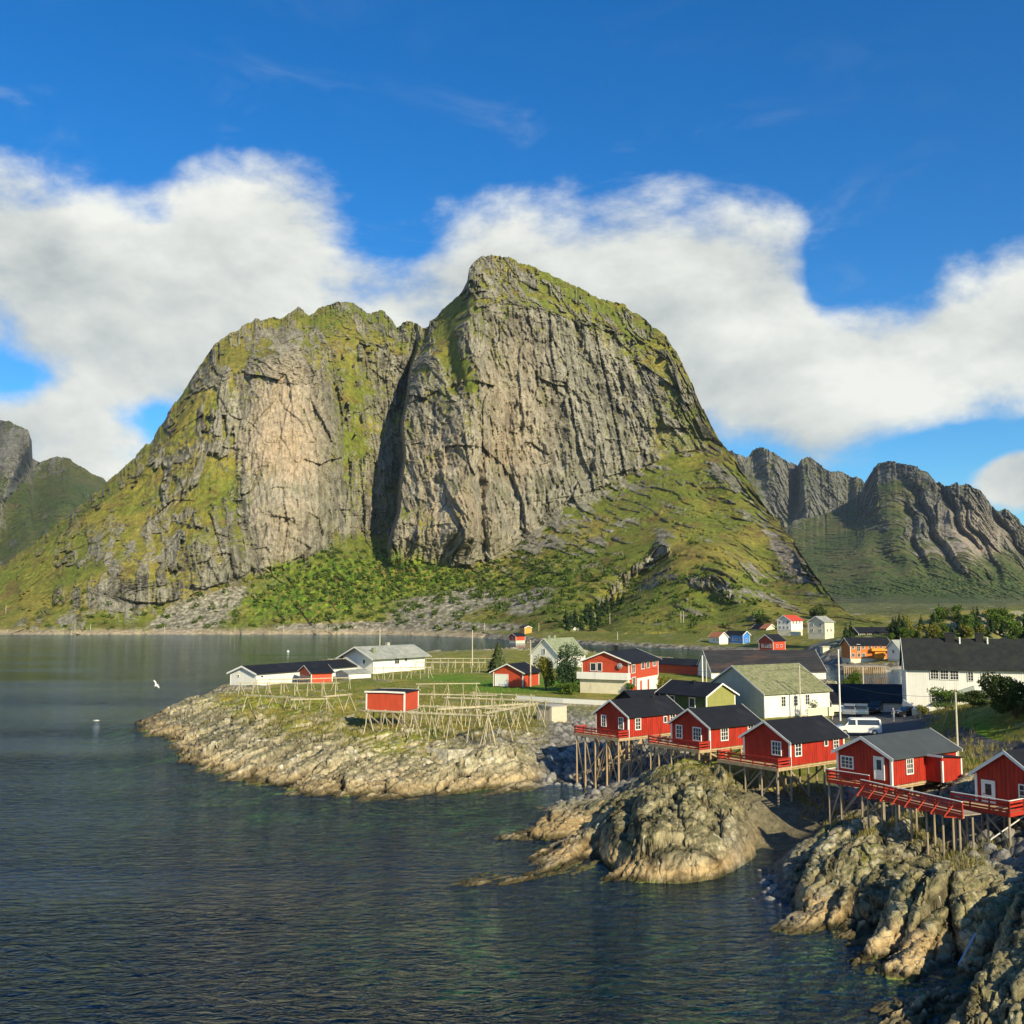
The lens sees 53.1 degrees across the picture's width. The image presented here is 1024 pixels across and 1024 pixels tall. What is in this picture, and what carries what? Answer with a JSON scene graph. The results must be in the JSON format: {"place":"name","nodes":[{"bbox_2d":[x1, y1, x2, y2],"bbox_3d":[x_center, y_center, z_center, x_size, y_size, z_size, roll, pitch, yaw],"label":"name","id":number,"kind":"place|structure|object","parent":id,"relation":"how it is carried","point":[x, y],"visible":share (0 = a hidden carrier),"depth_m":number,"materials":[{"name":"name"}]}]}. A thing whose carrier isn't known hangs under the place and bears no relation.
{"place":"outdoors","nodes":[
{"label":"outdoors","id":0,"kind":"place"},
{"bbox_2d":[0,420,106,565],"bbox_3d":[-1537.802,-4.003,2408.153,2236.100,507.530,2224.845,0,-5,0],"label":"mountain","id":1,"kind":"structure","parent":0,"point":[38,500],"depth_m":2143.24,"materials":[{"name":"plant"}]},
{"bbox_2d":[0,254,882,637],"bbox_3d":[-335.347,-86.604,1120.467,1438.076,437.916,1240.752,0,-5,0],"label":"mountain","id":2,"kind":"structure","parent":0,"point":[500,408],"depth_m":952.01,"materials":[{"name":"stone"}]},
{"bbox_2d":[21,524,801,630],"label":"shrubs","id":3,"kind":"object","parent":2,"relation":"on","point":[480,591],"visible":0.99,"depth_m":816.00,"materials":[{"name":"green plant"}]},
{"bbox_2d":[0,634,973,1023],"bbox_3d":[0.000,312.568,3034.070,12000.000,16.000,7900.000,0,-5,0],"label":"water","id":4,"kind":"structure","parent":0,"point":[224,652],"depth_m":99.61,"materials":[{"name":"liquid"}]},
{"bbox_2d":[835,665,886,676],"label":"timber quay","id":5,"kind":"structure","parent":4,"relation":"in","point":[848,668],"depth_m":314.96,"materials":[{"name":"wood"}]},
{"bbox_2d":[30,647,991,804],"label":"terrain","id":6,"kind":"structure","parent":0,"point":[197,745],"depth_m":158.05,"materials":[{"name":"plant"}]},
{"bbox_2d":[242,694,304,710],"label":"drying rack","id":7,"kind":"object","parent":6,"relation":"on","point":[260,696],"visible":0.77,"depth_m":161.61,"materials":[{"name":"wood"}]},
{"bbox_2d":[237,682,335,695],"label":"drying rack","id":8,"kind":"object","parent":6,"relation":"on","point":[253,683],"visible":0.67,"depth_m":188.11,"materials":[{"name":"wood"}]},
{"bbox_2d":[226,659,357,686],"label":"boathouse","id":9,"kind":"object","parent":6,"relation":"on","point":[248,673],"visible":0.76,"depth_m":238.82,"materials":[{"name":"white wood"}]},
{"bbox_2d":[251,677,351,692],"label":"drying rack","id":10,"kind":"object","parent":6,"relation":"on","point":[323,678],"visible":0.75,"depth_m":205.20,"materials":[{"name":"wood"}]},
{"bbox_2d":[290,698,333,709],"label":"drying rack","id":11,"kind":"object","parent":6,"relation":"on","point":[294,699],"visible":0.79,"depth_m":157.37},
{"bbox_2d":[297,664,334,682],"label":"red boathouse","id":12,"kind":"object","parent":6,"relation":"on","point":[317,671],"visible":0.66,"depth_m":235.36,"materials":[{"name":"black wood"}]},
{"bbox_2d":[320,694,355,711],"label":"drying rack","id":13,"kind":"object","parent":6,"relation":"on","point":[337,695],"visible":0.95,"depth_m":157.94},
{"bbox_2d":[335,669,372,678],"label":"shed","id":14,"kind":"structure","parent":6,"relation":"on","point":[358,673],"depth_m":243.67,"materials":[{"name":"white paint"}]},
{"bbox_2d":[336,642,431,673],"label":"grey roofed house","id":15,"kind":"structure","parent":6,"relation":"on","point":[377,658],"depth_m":264.95,"materials":[{"name":"white paint"}]},
{"bbox_2d":[359,688,419,727],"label":"net shed","id":16,"kind":"structure","parent":6,"relation":"on","point":[397,699],"depth_m":137.01,"materials":[{"name":"red wood"}]},
{"bbox_2d":[363,709,420,734],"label":"drying rack","id":17,"kind":"object","parent":6,"relation":"on","point":[400,711],"visible":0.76,"depth_m":130.51,"materials":[{"name":"wood"}]},
{"bbox_2d":[373,666,432,678],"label":"drying rack","id":18,"kind":"object","parent":6,"relation":"on","point":[428,667],"visible":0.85,"depth_m":234.14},
{"bbox_2d":[417,683,481,697],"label":"drying rack","id":19,"kind":"object","parent":6,"relation":"on","point":[476,687],"visible":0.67,"depth_m":178.65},
{"bbox_2d":[412,661,489,673],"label":"drying rack","id":20,"kind":"object","parent":6,"relation":"on","point":[424,662],"visible":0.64,"depth_m":254.66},
{"bbox_2d":[419,693,496,712],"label":"drying rack","id":21,"kind":"object","parent":6,"relation":"on","point":[447,694],"visible":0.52,"depth_m":153.32,"materials":[{"name":"wood"}]},
{"bbox_2d":[425,658,491,668],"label":"drying rack","id":22,"kind":"object","parent":6,"relation":"on","point":[458,658],"visible":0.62,"depth_m":278.16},
{"bbox_2d":[418,705,520,727],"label":"drying rack","id":23,"kind":"object","parent":6,"relation":"on","point":[480,712],"visible":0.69,"depth_m":134.80,"materials":[{"name":"wood"}]},
{"bbox_2d":[433,702,528,737],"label":"drying rack","id":24,"kind":"object","parent":6,"relation":"on","point":[476,706],"visible":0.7,"depth_m":133.60,"materials":[{"name":"wood"}]},
{"bbox_2d":[486,642,505,673],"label":"spruce","id":25,"kind":"object","parent":6,"relation":"on","point":[498,660],"visible":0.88,"depth_m":251.49,"materials":[{"name":"green plant"}]},
{"bbox_2d":[443,696,549,720],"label":"drying rack","id":26,"kind":"object","parent":6,"relation":"on","point":[494,699],"visible":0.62,"depth_m":142.70,"materials":[{"name":"wood"}]},
{"bbox_2d":[468,692,536,713],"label":"drying rack","id":27,"kind":"object","parent":6,"relation":"on","point":[516,695],"visible":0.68,"depth_m":151.49,"materials":[{"name":"wood"}]},
{"bbox_2d":[479,702,545,746],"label":"drying rack","id":28,"kind":"object","parent":6,"relation":"on","point":[510,708],"visible":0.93,"depth_m":127.15,"materials":[{"name":"wood"}]},
{"bbox_2d":[489,662,540,686],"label":"garage","id":29,"kind":"structure","parent":6,"relation":"on","point":[512,675],"depth_m":202.97,"materials":[{"name":"red wood"}]},
{"bbox_2d":[495,674,507,685],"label":"door","id":30,"kind":"structure","parent":29,"relation":"in","point":[500,679],"depth_m":203.15,"materials":[{"name":"white paint"}]},
{"bbox_2d":[532,654,555,689],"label":"bush","id":31,"kind":"object","parent":6,"relation":"on","point":[544,664],"visible":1,"depth_m":192.84,"materials":[{"name":"green plant"}]},
{"bbox_2d":[535,703,567,722],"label":"concrete shed","id":32,"kind":"structure","parent":6,"relation":"on","point":[555,712],"depth_m":140.60,"materials":[{"name":"concrete"}]},
{"bbox_2d":[529,635,587,667],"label":"white house","id":33,"kind":"structure","parent":6,"relation":"on","point":[544,646],"depth_m":271.80,"materials":[{"name":"green wood"}]},
{"bbox_2d":[516,696,606,707],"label":"road","id":34,"kind":"structure","parent":6,"relation":"on","point":[583,702],"depth_m":162.23,"materials":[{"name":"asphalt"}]},
{"bbox_2d":[555,682,579,693],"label":"bush","id":35,"kind":"object","parent":6,"relation":"on","point":[568,687],"visible":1,"depth_m":182.83,"materials":[{"name":"green plant"}]},
{"bbox_2d":[553,642,584,688],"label":"tree","id":36,"kind":"object","parent":6,"relation":"on","point":[566,672],"visible":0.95,"depth_m":188.62,"materials":[{"name":"green plant"}]},
{"bbox_2d":[175,681,1023,890],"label":"grass","id":37,"kind":"structure","parent":6,"relation":"on","point":[966,767],"depth_m":125.22,"materials":[{"name":"plant"}]},
{"bbox_2d":[577,645,661,693],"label":"red house","id":38,"kind":"structure","parent":6,"relation":"on","point":[601,676],"depth_m":186.07,"materials":[{"name":"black wood"}]},
{"bbox_2d":[614,689,658,698],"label":"cabin","id":39,"kind":"object","parent":6,"relation":"on","point":[635,693],"visible":0.09,"depth_m":147.82,"materials":[{"name":"black fabric"}]},
{"bbox_2d":[656,676,673,687],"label":"bush","id":40,"kind":"object","parent":6,"relation":"on","point":[661,681],"visible":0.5,"depth_m":197.25,"materials":[{"name":"green plant"}]},
{"bbox_2d":[658,657,698,674],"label":"annex","id":41,"kind":"object","parent":6,"relation":"on","point":[681,666],"visible":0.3,"depth_m":242.56,"materials":[{"name":"red wood"}]},
{"bbox_2d":[654,679,739,709],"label":"green house","id":42,"kind":"structure","parent":6,"relation":"on","point":[684,694],"depth_m":144.32,"materials":[{"name":"black fabric"}]},
{"bbox_2d":[696,650,826,679],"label":"warehouse","id":43,"kind":"structure","parent":6,"relation":"on","point":[719,662],"depth_m":230.25,"materials":[{"name":"metal"}]},
{"bbox_2d":[710,663,832,717],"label":"white boathouse","id":44,"kind":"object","parent":6,"relation":"on","point":[762,690],"visible":0.78,"depth_m":148.25,"materials":[{"name":"wood"}]},
{"bbox_2d":[808,707,833,719],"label":"screen board","id":45,"kind":"object","parent":6,"relation":"on","point":[826,711],"visible":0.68,"depth_m":141.61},
{"bbox_2d":[838,649,840,720],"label":"flagpole","id":46,"kind":"object","parent":6,"relation":"on","point":[839,688],"visible":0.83,"depth_m":140.68,"materials":[{"name":"metal"}]},
{"bbox_2d":[842,703,855,715],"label":"parked car","id":47,"kind":"object","parent":6,"relation":"on","point":[848,708],"visible":0.8,"depth_m":145.33,"materials":[{"name":"silver metal"}]},
{"bbox_2d":[841,669,862,683],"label":"tree","id":48,"kind":"object","parent":6,"relation":"on","point":[855,677],"visible":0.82,"depth_m":168.25,"materials":[{"name":"green plant"}]},
{"bbox_2d":[836,717,881,734],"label":"van","id":49,"kind":"object","parent":6,"relation":"on","point":[872,725],"visible":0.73,"depth_m":123.72,"materials":[{"name":"white metal"}]},
{"bbox_2d":[855,703,868,715],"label":"parked car","id":50,"kind":"object","parent":6,"relation":"on","point":[862,708],"visible":0.83,"depth_m":145.47,"materials":[{"name":"grey paint"}]},
{"bbox_2d":[826,684,902,711],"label":"harbour shed","id":51,"kind":"structure","parent":6,"relation":"on","point":[889,700],"depth_m":153.08,"materials":[{"name":"black metal"}]},
{"bbox_2d":[868,702,882,712],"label":"parked car","id":52,"kind":"object","parent":6,"relation":"on","point":[875,706],"visible":0.85,"depth_m":149.71,"materials":[{"name":"paint"}]},
{"bbox_2d":[894,706,922,716],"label":"parked car","id":53,"kind":"object","parent":6,"relation":"on","point":[905,711],"visible":0.49,"depth_m":140.70,"materials":[{"name":"black paint"}]},
{"bbox_2d":[916,705,927,714],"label":"bush","id":54,"kind":"object","parent":6,"relation":"on","point":[922,711],"visible":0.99,"depth_m":136.06,"materials":[{"name":"green plant"}]},
{"bbox_2d":[927,686,964,708],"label":"bush","id":55,"kind":"object","parent":6,"relation":"on","point":[945,692],"visible":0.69,"depth_m":136.97,"materials":[{"name":"green plant"}]},
{"bbox_2d":[899,632,1023,714],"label":"white house","id":56,"kind":"structure","parent":6,"relation":"on","point":[948,661],"depth_m":142.55,"materials":[{"name":"wood"}]},
{"bbox_2d":[930,670,938,679],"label":"window","id":57,"kind":"structure","parent":56,"relation":"in","point":[934,674],"depth_m":142.17,"materials":[{"name":"white glass"}]},
{"bbox_2d":[940,670,948,679],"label":"window","id":58,"kind":"structure","parent":56,"relation":"in","point":[944,674],"depth_m":141.80,"materials":[{"name":"white glass"}]},
{"bbox_2d":[949,670,958,679],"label":"window","id":59,"kind":"structure","parent":56,"relation":"in","point":[954,674],"depth_m":141.44,"materials":[{"name":"white glass"}]},
{"bbox_2d":[946,690,989,707],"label":"bush","id":60,"kind":"object","parent":6,"relation":"on","point":[973,698],"visible":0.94,"depth_m":128.56,"materials":[{"name":"green plant"}]},
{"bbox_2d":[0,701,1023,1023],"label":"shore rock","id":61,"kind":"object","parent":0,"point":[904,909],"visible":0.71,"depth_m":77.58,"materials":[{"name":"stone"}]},
{"bbox_2d":[408,746,473,763],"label":"dry stone wall","id":62,"kind":"structure","parent":61,"relation":"on","point":[444,755],"depth_m":120.89,"materials":[{"name":"stone"}]},
{"bbox_2d":[407,711,494,744],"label":"drying rack","id":63,"kind":"object","parent":61,"relation":"on","point":[449,713],"visible":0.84,"depth_m":126.51,"materials":[{"name":"wood"}]},
{"bbox_2d":[574,695,683,787],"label":"cabin","id":64,"kind":"object","parent":61,"relation":"on","point":[628,720],"visible":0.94,"depth_m":115.31,"materials":[{"name":"red wood"}]},
{"bbox_2d":[648,704,761,769],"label":"cabin","id":65,"kind":"object","parent":61,"relation":"on","point":[704,730],"visible":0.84,"depth_m":106.17,"materials":[{"name":"red wood"}]},
{"bbox_2d":[676,724,682,738],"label":"window","id":66,"kind":"structure","parent":65,"relation":"in","point":[679,728],"depth_m":107.05,"materials":[{"name":"white glass"}]},
{"bbox_2d":[692,727,701,741],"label":"window","id":67,"kind":"structure","parent":65,"relation":"in","point":[697,731],"depth_m":105.06,"materials":[{"name":"white glass"}]},
{"bbox_2d":[720,728,728,740],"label":"window","id":68,"kind":"structure","parent":65,"relation":"in","point":[724,732],"depth_m":105.08,"materials":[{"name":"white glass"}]},
{"bbox_2d":[717,714,848,807],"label":"cabin","id":69,"kind":"object","parent":61,"relation":"on","point":[777,746],"visible":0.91,"depth_m":94.84,"materials":[{"name":"red wood"}]},
{"bbox_2d":[771,740,781,755],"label":"window","id":70,"kind":"structure","parent":69,"relation":"in","point":[776,746],"depth_m":93.62,"materials":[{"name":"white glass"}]},
{"bbox_2d":[794,743,801,756],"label":"window","id":71,"kind":"structure","parent":69,"relation":"in","point":[797,747],"depth_m":93.05,"materials":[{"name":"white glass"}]},
{"bbox_2d":[826,728,963,823],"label":"cabin","id":72,"kind":"object","parent":61,"relation":"on","point":[904,758],"visible":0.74,"depth_m":84.44,"materials":[{"name":"red wood"}]},
{"bbox_2d":[840,755,853,769],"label":"window","id":73,"kind":"structure","parent":72,"relation":"in","point":[847,762],"depth_m":85.47,"materials":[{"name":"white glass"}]},
{"bbox_2d":[873,756,884,780],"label":"door","id":74,"kind":"structure","parent":72,"relation":"in","point":[878,762],"depth_m":83.03,"materials":[{"name":"white paint"}]},
{"bbox_2d":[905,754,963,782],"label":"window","id":75,"kind":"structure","parent":72,"relation":"in","point":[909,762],"depth_m":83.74,"materials":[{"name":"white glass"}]},
{"bbox_2d":[857,779,980,858],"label":"walkway","id":76,"kind":"structure","parent":61,"relation":"on","point":[945,811],"depth_m":74.49,"materials":[{"name":"red paint"}]},
{"bbox_2d":[954,692,958,755],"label":"utility pole","id":77,"kind":"object","parent":61,"relation":"on","point":[957,742],"visible":0.83,"depth_m":98.56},
{"bbox_2d":[958,933,975,964],"bbox_3d":[25.565,24.584,57.564,0.459,1.188,2.816,-4,-7,37],"label":"pipe","id":78,"kind":"object","parent":61,"relation":"on","point":[966,950],"visible":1,"depth_m":57.56,"materials":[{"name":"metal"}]},
{"bbox_2d":[950,748,1023,850],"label":"cabin","id":79,"kind":"object","parent":61,"relation":"on","point":[999,784],"visible":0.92,"depth_m":73.64,"materials":[{"name":"red wood"}]},
{"bbox_2d":[981,779,995,803],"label":"door","id":80,"kind":"structure","parent":79,"relation":"in","point":[987,786],"depth_m":74.57,"materials":[{"name":"white paint"}]},
{"bbox_2d":[977,672,1023,717],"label":"bush","id":81,"kind":"object","parent":61,"relation":"on","point":[1009,692],"visible":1,"depth_m":107.83,"materials":[{"name":"green plant"}]},
{"bbox_2d":[0,0,1023,524],"label":"sky","id":82,"kind":"structure","parent":0,"point":[817,205],"materials":[{"name":"blue"}]},
{"bbox_2d":[483,603,1023,683],"bbox_3d":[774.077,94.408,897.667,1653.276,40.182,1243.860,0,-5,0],"label":"terrain","id":83,"kind":"structure","parent":0,"point":[885,613],"depth_m":547.79,"materials":[{"name":"plant"}]},
{"bbox_2d":[508,633,525,643],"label":"red boathouse","id":84,"kind":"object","parent":83,"relation":"on","point":[518,638],"visible":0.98,"depth_m":588.66,"materials":[{"name":"black wood"}]},
{"bbox_2d":[518,626,531,633],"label":"yellow house","id":85,"kind":"structure","parent":83,"relation":"on","point":[525,629],"depth_m":656.00,"materials":[{"name":"black wood"}]},
{"bbox_2d":[588,613,597,630],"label":"spruce","id":86,"kind":"object","parent":83,"relation":"on","point":[592,625],"visible":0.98,"depth_m":637.17,"materials":[{"name":"green plant"}]},
{"bbox_2d":[707,632,728,643],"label":"orange roofed house","id":87,"kind":"structure","parent":83,"relation":"on","point":[718,637],"depth_m":516.01,"materials":[{"name":"tile"}]},
{"bbox_2d":[726,630,750,643],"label":"blue house","id":88,"kind":"structure","parent":83,"relation":"on","point":[739,637],"depth_m":511.91,"materials":[{"name":"black wood"}]},
{"bbox_2d":[750,624,774,629],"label":"orange roofed house","id":89,"kind":"structure","parent":83,"relation":"on","point":[763,626],"depth_m":545.92,"materials":[{"name":"black wood"}]},
{"bbox_2d":[757,634,786,649],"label":"quay house","id":90,"kind":"structure","parent":83,"relation":"on","point":[771,641],"depth_m":451.51,"materials":[{"name":"red wood"}]},
{"bbox_2d":[776,615,803,635],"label":"hill house","id":91,"kind":"structure","parent":83,"relation":"on","point":[789,625],"depth_m":471.60,"materials":[{"name":"wood"}]},
{"bbox_2d":[812,606,827,615],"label":"tree","id":92,"kind":"object","parent":83,"relation":"on","point":[819,612],"visible":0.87,"depth_m":573.43,"materials":[{"name":"green plant"}]},
{"bbox_2d":[806,616,834,638],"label":"hill house","id":93,"kind":"structure","parent":83,"relation":"on","point":[820,627],"depth_m":457.29,"materials":[{"name":"white paint"}]},
{"bbox_2d":[839,637,889,662],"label":"orange house","id":94,"kind":"structure","parent":83,"relation":"on","point":[860,649],"depth_m":354.73,"materials":[{"name":"black wood"}]},
{"bbox_2d":[852,627,888,634],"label":"dark house","id":95,"kind":"structure","parent":83,"relation":"on","point":[868,630],"depth_m":411.46,"materials":[{"name":"black wood"}]},
{"bbox_2d":[885,640,899,661],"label":"white boathouse","id":96,"kind":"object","parent":83,"relation":"on","point":[893,648],"visible":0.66,"depth_m":344.53,"materials":[{"name":"paint"}]},
{"bbox_2d":[925,627,939,637],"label":"tree","id":97,"kind":"object","parent":83,"relation":"on","point":[931,632],"visible":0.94,"depth_m":376.05,"materials":[{"name":"green plant"}]},
{"bbox_2d":[934,606,949,621],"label":"tree","id":98,"kind":"object","parent":83,"relation":"on","point":[939,610],"visible":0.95,"depth_m":394.24,"materials":[{"name":"green plant"}]},
{"bbox_2d":[938,622,949,637],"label":"tree","id":99,"kind":"object","parent":83,"relation":"on","point":[943,627],"visible":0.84,"depth_m":372.76,"materials":[{"name":"green plant"}]},
{"bbox_2d":[947,605,962,619],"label":"tree","id":100,"kind":"object","parent":83,"relation":"on","point":[956,608],"visible":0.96,"depth_m":393.00,"materials":[{"name":"green plant"}]},
{"bbox_2d":[959,623,974,637],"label":"tree","id":101,"kind":"object","parent":83,"relation":"on","point":[967,631],"visible":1,"depth_m":371.54,"materials":[{"name":"green plant"}]},
{"bbox_2d":[961,614,974,627],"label":"tree","id":102,"kind":"object","parent":83,"relation":"on","point":[967,619],"visible":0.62,"depth_m":382.28,"materials":[{"name":"green plant"}]},
{"bbox_2d":[986,613,1000,629],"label":"tree","id":103,"kind":"object","parent":83,"relation":"on","point":[995,617],"visible":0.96,"depth_m":387.56,"materials":[{"name":"green plant"}]},
{"bbox_2d":[998,618,1008,637],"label":"spruce","id":104,"kind":"object","parent":83,"relation":"on","point":[1002,625],"visible":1,"depth_m":382.78,"materials":[{"name":"green plant"}]},
{"bbox_2d":[1006,620,1023,638],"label":"tree","id":105,"kind":"object","parent":83,"relation":"on","point":[1011,625],"visible":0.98,"depth_m":322.03,"materials":[{"name":"green plant"}]},
{"bbox_2d":[729,447,864,528],"bbox_3d":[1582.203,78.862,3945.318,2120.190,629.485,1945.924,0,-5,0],"label":"mountain","id":106,"kind":"structure","parent":0,"point":[790,492],"depth_m":3646.31,"materials":[{"name":"stone"}]},
{"bbox_2d":[783,461,1023,603],"bbox_3d":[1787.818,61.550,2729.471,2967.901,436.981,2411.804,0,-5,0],"label":"mountain","id":107,"kind":"structure","parent":0,"point":[893,532],"depth_m":2368.71,"materials":[{"name":"plant"}]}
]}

